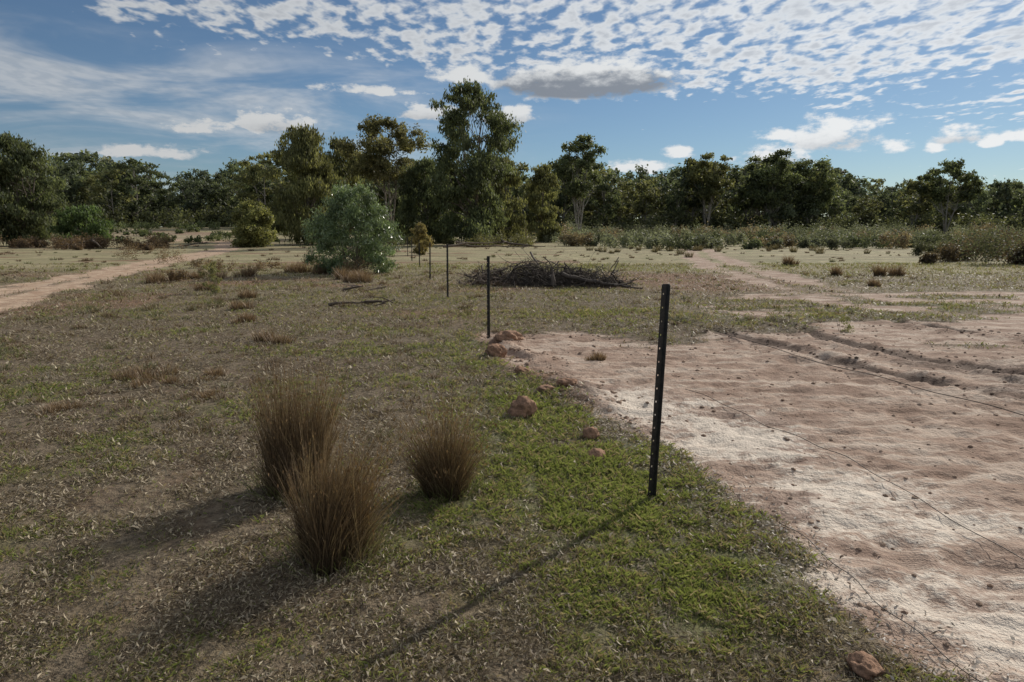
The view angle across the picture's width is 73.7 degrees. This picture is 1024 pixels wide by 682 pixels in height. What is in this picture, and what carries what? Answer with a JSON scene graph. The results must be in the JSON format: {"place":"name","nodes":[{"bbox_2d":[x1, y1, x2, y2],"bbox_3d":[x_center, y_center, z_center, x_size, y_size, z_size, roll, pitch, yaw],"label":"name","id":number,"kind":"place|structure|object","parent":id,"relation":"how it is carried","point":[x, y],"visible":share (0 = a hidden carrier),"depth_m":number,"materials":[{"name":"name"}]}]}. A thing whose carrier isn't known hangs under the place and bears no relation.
{"place":"outdoors","nodes":[
{"label":"outdoors","id":0,"kind":"place"},
{"bbox_2d":[0,227,1023,681],"bbox_3d":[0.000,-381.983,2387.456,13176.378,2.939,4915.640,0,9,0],"label":"ground","id":1,"kind":"structure","parent":0,"point":[852,505],"depth_m":5.66,"materials":[{"name":"soil"}]},
{"bbox_2d":[0,173,17,216],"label":"eucalyptus tree","id":2,"kind":"object","parent":1,"relation":"on","point":[5,196],"visible":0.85,"depth_m":79.89,"materials":[{"name":"green plant"}]},
{"bbox_2d":[0,131,72,246],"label":"eucalyptus tree","id":3,"kind":"object","parent":1,"relation":"on","point":[29,210],"visible":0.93,"depth_m":81.49,"materials":[{"name":"green plant"}]},
{"bbox_2d":[56,239,101,248],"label":"fallen branch","id":4,"kind":"object","parent":1,"relation":"on","point":[93,241],"visible":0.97,"depth_m":67.93,"materials":[{"name":"brown wood"}]},
{"bbox_2d":[47,203,116,247],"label":"wattle bush","id":5,"kind":"object","parent":1,"relation":"on","point":[74,222],"visible":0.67,"depth_m":75.88,"materials":[{"name":"green plant"}]},
{"bbox_2d":[180,242,208,245],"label":"fallen branch","id":6,"kind":"object","parent":1,"relation":"on","point":[195,243],"visible":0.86,"depth_m":83.87,"materials":[{"name":"brown wood"}]},
{"bbox_2d":[197,261,221,293],"bbox_3d":[-8.620,-1.780,19.487,0.650,1.023,0.682,0,9,0],"label":"wattle bush","id":7,"kind":"object","parent":1,"relation":"on","point":[213,278],"visible":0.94,"depth_m":19.48,"materials":[{"name":"green plant"}]},
{"bbox_2d":[230,197,278,247],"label":"wattle bush","id":8,"kind":"object","parent":1,"relation":"on","point":[248,232],"visible":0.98,"depth_m":75.67,"materials":[{"name":"green plant"}]},
{"bbox_2d":[227,344,364,506],"bbox_3d":[-1.438,0.519,4.617,0.957,1.040,0.815,-6,11,-33],"label":"rush tussock","id":9,"kind":"object","parent":1,"relation":"on","point":[277,443],"visible":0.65,"depth_m":4.52,"materials":[{"name":"plant"}]},
{"bbox_2d":[252,121,351,244],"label":"eucalyptus tree","id":10,"kind":"object","parent":1,"relation":"on","point":[311,164],"visible":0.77,"depth_m":85.48,"materials":[{"name":"green plant"}]},
{"bbox_2d":[257,400,417,584],"bbox_3d":[-0.924,0.744,3.582,0.864,0.894,0.882,0,9,0],"label":"rush tussock","id":11,"kind":"object","parent":1,"relation":"on","point":[333,522],"visible":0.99,"depth_m":3.55,"materials":[{"name":"plant"}]},
{"bbox_2d":[316,132,384,238],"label":"eucalyptus tree","id":12,"kind":"object","parent":1,"relation":"on","point":[342,168],"visible":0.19,"depth_m":107.13,"materials":[{"name":"green plant"}]},
{"bbox_2d":[298,176,404,274],"bbox_3d":[-6.809,-4.881,29.118,4.271,4.230,4.146,-7,12,-38],"label":"eucalyptus sapling","id":13,"kind":"object","parent":1,"relation":"on","point":[355,215],"visible":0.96,"depth_m":28.50,"materials":[{"name":"green plant"}]},
{"bbox_2d":[328,296,394,305],"bbox_3d":[-3.577,-0.907,16.250,1.570,0.319,0.498,-1,9,-8],"label":"fallen branch","id":14,"kind":"object","parent":1,"relation":"on","point":[366,302],"visible":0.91,"depth_m":16.22,"materials":[{"name":"brown wood"}]},
{"bbox_2d":[340,284,385,290],"bbox_3d":[-4.434,-1.569,20.201,1.384,0.268,0.512,0,9,0],"label":"fallen branch","id":15,"kind":"object","parent":1,"relation":"on","point":[353,287],"visible":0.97,"depth_m":20.23,"materials":[{"name":"brown wood"}]},
{"bbox_2d":[333,113,431,229],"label":"eucalyptus tree","id":16,"kind":"object","parent":1,"relation":"on","point":[375,158],"visible":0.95,"depth_m":98.63,"materials":[{"name":"green plant"}]},
{"bbox_2d":[369,180,419,240],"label":"eucalyptus tree","id":17,"kind":"object","parent":1,"relation":"on","point":[380,192],"visible":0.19,"depth_m":106.95,"materials":[{"name":"green plant"}]},
{"bbox_2d":[409,222,434,254],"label":"wattle bush","id":18,"kind":"object","parent":1,"relation":"on","point":[418,231],"visible":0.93,"depth_m":51.25,"materials":[{"name":"yellow plant"}]},
{"bbox_2d":[393,154,465,242],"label":"eucalyptus tree","id":19,"kind":"object","parent":1,"relation":"on","point":[418,194],"visible":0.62,"depth_m":96.24,"materials":[{"name":"green plant"}]},
{"bbox_2d":[429,242,430,278],"bbox_3d":[-3.048,-2.842,25.370,0.049,1.650,0.048,1,9,0],"label":"fence post","id":20,"kind":"object","parent":1,"relation":"on","point":[430,260],"visible":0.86,"depth_m":25.33,"materials":[{"name":"black metal"}]},
{"bbox_2d":[373,372,505,503],"bbox_3d":[-0.474,0.592,4.564,0.903,0.927,0.940,0,9,0],"label":"rush tussock","id":21,"kind":"object","parent":1,"relation":"on","point":[444,469],"visible":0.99,"depth_m":4.52,"materials":[{"name":"plant"}]},
{"bbox_2d":[446,244,448,296],"bbox_3d":[-1.694,-1.705,17.925,0.050,1.670,0.048,-1,9,-8],"label":"fence post","id":22,"kind":"object","parent":1,"relation":"on","point":[447,270],"visible":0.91,"depth_m":17.89,"materials":[{"name":"black metal"}]},
{"bbox_2d":[0,241,923,465],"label":"dry grass tufts","id":23,"kind":"object","parent":1,"relation":"on","point":[352,277],"visible":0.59,"depth_m":13.84,"materials":[{"name":"plant"}]},
{"bbox_2d":[423,76,525,245],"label":"eucalyptus tree","id":24,"kind":"object","parent":1,"relation":"on","point":[483,212],"visible":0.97,"depth_m":83.97,"materials":[{"name":"green plant"}]},
{"bbox_2d":[487,256,489,338],"bbox_3d":[-0.396,-0.598,11.440,0.049,1.640,0.048,1,9,5],"label":"fence post","id":25,"kind":"object","parent":1,"relation":"on","point":[488,297],"visible":0.78,"depth_m":11.41,"materials":[{"name":"black metal"}]},
{"bbox_2d":[456,241,528,247],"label":"fallen branch","id":26,"kind":"object","parent":1,"relation":"on","point":[458,242],"visible":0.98,"depth_m":61.41,"materials":[{"name":"brown wood"}]},
{"bbox_2d":[443,240,544,247],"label":"fallen branch","id":27,"kind":"object","parent":1,"relation":"on","point":[501,241],"visible":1,"depth_m":61.06,"materials":[{"name":"brown wood"}]},
{"bbox_2d":[485,343,506,357],"bbox_3d":[-0.238,0.176,9.871,0.299,0.284,0.306,-8,12,-41],"label":"earth clod","id":28,"kind":"object","parent":1,"relation":"on","point":[499,350],"visible":0.69,"depth_m":9.77,"materials":[{"name":"brown soil"}]},
{"bbox_2d":[493,330,517,342],"bbox_3d":[-0.112,-0.036,11.037,0.371,0.280,0.351,-5,10,-29],"label":"earth clod","id":29,"kind":"object","parent":1,"relation":"on","point":[500,336],"visible":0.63,"depth_m":10.93,"materials":[{"name":"brown soil"}]},
{"bbox_2d":[488,155,527,243],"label":"eucalyptus tree","id":30,"kind":"object","parent":1,"relation":"on","point":[518,203],"visible":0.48,"depth_m":93.53,"materials":[{"name":"green plant"}]},
{"bbox_2d":[0,269,1023,681],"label":"dry grass litter","id":31,"kind":"object","parent":1,"relation":"on","point":[300,605],"visible":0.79,"depth_m":4.01,"materials":[{"name":"plant"}]},
{"bbox_2d":[0,215,1023,281],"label":"dry shrubs","id":32,"kind":"object","parent":1,"relation":"on","point":[992,246],"visible":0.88,"depth_m":42.77,"materials":[{"name":"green plant"}]},
{"bbox_2d":[1,197,1023,249],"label":"scrub","id":33,"kind":"object","parent":1,"relation":"on","point":[830,233],"visible":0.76,"depth_m":119.88,"materials":[{"name":"green plant"}]},
{"bbox_2d":[2,149,1023,232],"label":"distant trees","id":34,"kind":"object","parent":1,"relation":"on","point":[118,184],"visible":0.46,"depth_m":156.93,"materials":[{"name":"green plant"}]},
{"bbox_2d":[507,330,524,340],"bbox_3d":[-0.022,-0.060,11.434,0.471,0.253,0.381,0,9,0],"label":"earth clod","id":35,"kind":"object","parent":1,"relation":"on","point":[518,335],"visible":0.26,"depth_m":11.34,"materials":[{"name":"brown soil"}]},
{"bbox_2d":[514,366,528,373],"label":"earth clod","id":36,"kind":"object","parent":1,"relation":"on","point":[520,369],"visible":0.73,"depth_m":8.43,"materials":[{"name":"brown soil"}]},
{"bbox_2d":[507,395,536,417],"bbox_3d":[0.099,0.676,6.614,0.293,0.311,0.256,0,9,0],"label":"earth clod","id":37,"kind":"object","parent":1,"relation":"on","point":[524,405],"visible":0.72,"depth_m":6.53,"materials":[{"name":"brown soil"}]},
{"bbox_2d":[522,162,564,241],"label":"eucalyptus tree","id":38,"kind":"object","parent":1,"relation":"on","point":[541,179],"visible":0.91,"depth_m":101.79,"materials":[{"name":"green plant"}]},
{"bbox_2d":[537,384,557,393],"bbox_3d":[0.396,0.537,7.522,0.229,0.108,0.264,-3,10,-20],"label":"earth clod","id":39,"kind":"object","parent":1,"relation":"on","point":[545,387],"visible":0.61,"depth_m":7.47,"materials":[{"name":"brown soil"}]},
{"bbox_2d":[457,249,642,288],"bbox_3d":[1.231,-2.379,22.398,6.356,1.374,2.789,2,9,15],"label":"brush pile","id":40,"kind":"object","parent":1,"relation":"on","point":[545,276],"visible":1,"depth_m":21.98,"materials":[{"name":"brown wood"}]},
{"bbox_2d":[556,378,576,385],"bbox_3d":[0.616,0.463,7.614,0.250,0.104,0.194,0,9,0],"label":"earth clod","id":41,"kind":"object","parent":1,"relation":"on","point":[566,381],"visible":0.87,"depth_m":7.56,"materials":[{"name":"brown soil"}]},
{"bbox_2d":[548,132,608,231],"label":"eucalyptus tree","id":42,"kind":"object","parent":1,"relation":"on","point":[576,189],"visible":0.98,"depth_m":130.59,"materials":[{"name":"green plant"}]},
{"bbox_2d":[582,427,599,438],"bbox_3d":[0.685,0.809,5.918,0.163,0.127,0.126,0,9,0],"label":"earth clod","id":43,"kind":"object","parent":1,"relation":"on","point":[589,432],"visible":0.84,"depth_m":5.88,"materials":[{"name":"brown soil"}]},
{"bbox_2d":[587,448,605,458],"bbox_3d":[0.660,0.912,5.363,0.162,0.140,0.147,0,9,0],"label":"earth clod","id":44,"kind":"object","parent":1,"relation":"on","point":[595,452],"visible":0.52,"depth_m":5.33,"materials":[{"name":"brown soil"}]},
{"bbox_2d":[648,284,670,498],"bbox_3d":[0.947,0.469,4.464,0.049,1.685,0.048,0,9,-12],"label":"fence post","id":45,"kind":"object","parent":1,"relation":"on","point":[659,383],"visible":0.88,"depth_m":4.43,"materials":[{"name":"black metal"}]},
{"bbox_2d":[683,152,735,227],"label":"eucalyptus tree","id":46,"kind":"object","parent":1,"relation":"on","point":[713,182],"visible":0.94,"depth_m":143.96,"materials":[{"name":"green plant"}]},
{"bbox_2d":[472,324,1023,670],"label":"soil clods","id":47,"kind":"object","parent":1,"relation":"on","point":[978,603],"visible":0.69,"depth_m":8.04,"materials":[{"name":"brown soil"}]},
{"bbox_2d":[524,381,1020,681],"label":"leaf litter","id":48,"kind":"object","parent":1,"relation":"on","point":[973,667],"visible":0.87,"depth_m":3.47,"materials":[{"name":"plant"}]},
{"bbox_2d":[742,148,804,228],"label":"eucalyptus tree","id":49,"kind":"object","parent":1,"relation":"on","point":[769,200],"visible":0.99,"depth_m":144.24,"materials":[{"name":"green plant"}]},
{"bbox_2d":[784,155,839,222],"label":"eucalyptus tree","id":50,"kind":"object","parent":1,"relation":"on","point":[826,181],"visible":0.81,"depth_m":148.40,"materials":[{"name":"green plant"}]},
{"bbox_2d":[836,316,854,332],"bbox_3d":[6.027,-0.282,12.316,0.337,0.382,0.380,0,9,0],"label":"small grass tuft","id":51,"kind":"object","parent":1,"relation":"on","point":[846,322],"visible":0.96,"depth_m":12.32,"materials":[{"name":"green plant"}]},
{"bbox_2d":[671,319,1023,415],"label":"fence wire","id":52,"kind":"object","parent":1,"relation":"on","point":[866,373],"visible":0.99,"depth_m":8.28,"materials":[{"name":"metal"}]},
{"bbox_2d":[686,389,1023,559],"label":"fence wire","id":53,"kind":"object","parent":1,"relation":"on","point":[880,477],"visible":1,"depth_m":4.75,"materials":[{"name":"metal"}]},
{"bbox_2d":[846,651,884,680],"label":"earth clod","id":54,"kind":"object","parent":1,"relation":"on","point":[865,665],"visible":0.91,"depth_m":2.73,"materials":[{"name":"brown soil"}]},
{"bbox_2d":[780,523,980,681],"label":"fence wire","id":55,"kind":"object","parent":1,"relation":"on","point":[888,611],"visible":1,"depth_m":3.14,"materials":[{"name":"metal"}]},
{"bbox_2d":[911,158,989,233],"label":"eucalyptus tree","id":56,"kind":"object","parent":1,"relation":"on","point":[972,184],"visible":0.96,"depth_m":145.06,"materials":[{"name":"green plant"}]},
{"bbox_2d":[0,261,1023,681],"bbox_3d":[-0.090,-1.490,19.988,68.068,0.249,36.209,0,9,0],"label":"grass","id":57,"kind":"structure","parent":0,"point":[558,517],"depth_m":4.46,"materials":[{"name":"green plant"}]},
{"bbox_2d":[0,0,1023,226],"label":"sky","id":58,"kind":"structure","parent":0,"point":[890,90],"materials":[{"name":"blue"}]}
]}

